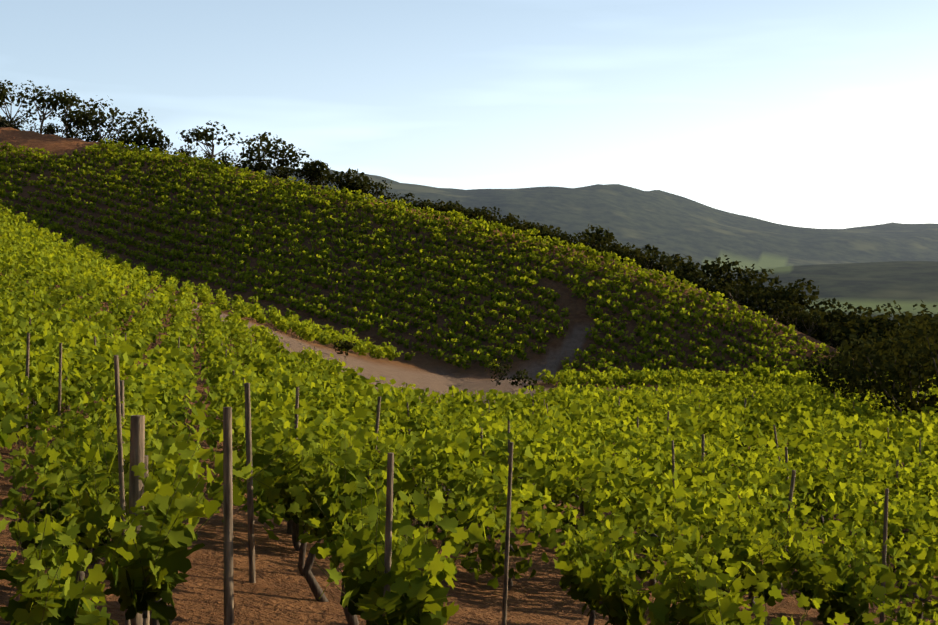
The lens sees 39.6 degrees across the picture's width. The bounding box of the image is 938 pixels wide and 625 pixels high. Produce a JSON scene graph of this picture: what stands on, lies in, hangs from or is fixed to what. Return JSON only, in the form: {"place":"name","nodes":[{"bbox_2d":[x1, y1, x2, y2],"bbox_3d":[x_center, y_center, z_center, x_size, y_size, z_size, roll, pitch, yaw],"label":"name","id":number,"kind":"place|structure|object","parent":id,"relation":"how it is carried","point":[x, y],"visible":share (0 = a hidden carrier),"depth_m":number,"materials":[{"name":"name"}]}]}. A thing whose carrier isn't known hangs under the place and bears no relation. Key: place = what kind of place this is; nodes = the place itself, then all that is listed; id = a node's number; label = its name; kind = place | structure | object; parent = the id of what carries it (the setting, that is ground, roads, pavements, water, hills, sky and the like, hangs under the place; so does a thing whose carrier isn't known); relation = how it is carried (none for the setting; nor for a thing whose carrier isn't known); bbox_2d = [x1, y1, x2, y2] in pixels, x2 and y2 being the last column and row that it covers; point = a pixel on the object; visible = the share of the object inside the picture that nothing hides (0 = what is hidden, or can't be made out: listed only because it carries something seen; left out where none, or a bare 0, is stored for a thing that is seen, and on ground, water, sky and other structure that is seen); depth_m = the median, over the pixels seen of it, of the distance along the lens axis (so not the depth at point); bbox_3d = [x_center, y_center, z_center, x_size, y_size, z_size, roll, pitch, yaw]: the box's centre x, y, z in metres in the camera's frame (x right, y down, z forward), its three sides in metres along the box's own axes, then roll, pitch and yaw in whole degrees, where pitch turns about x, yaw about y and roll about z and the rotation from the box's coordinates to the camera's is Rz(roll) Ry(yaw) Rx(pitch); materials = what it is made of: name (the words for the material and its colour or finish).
{"place":"outdoors","nodes":[
{"label":"outdoors","id":0,"kind":"place"},
{"bbox_2d":[0,138,937,624],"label":"vine","id":1,"kind":"object","parent":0,"point":[588,436],"depth_m":24.26,"materials":[{"name":"green plant"}]},
{"bbox_2d":[0,115,937,624],"bbox_3d":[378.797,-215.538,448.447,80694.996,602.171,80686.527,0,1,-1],"label":"ground","id":2,"kind":"structure","parent":0,"point":[874,265],"depth_m":166.78,"materials":[{"name":"brown soil"}]},
{"bbox_2d":[24,292,928,624],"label":"wooden stakes","id":3,"kind":"object","parent":2,"relation":"on","point":[136,446],"visible":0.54,"depth_m":7.48,"materials":[{"name":"brown wood"}]},
{"bbox_2d":[0,80,937,421],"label":"tree","id":4,"kind":"object","parent":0,"point":[904,352],"depth_m":170.42,"materials":[{"name":"green plant"}]},
{"bbox_2d":[0,0,937,228],"label":"sky","id":5,"kind":"structure","parent":0,"point":[818,114],"materials":[{"name":"blue"}]},
{"bbox_2d":[3,405,937,624],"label":"vine shoots","id":6,"kind":"object","parent":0,"point":[146,580],"visible":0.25,"depth_m":8.58,"materials":[{"name":"green plant"}]}
]}

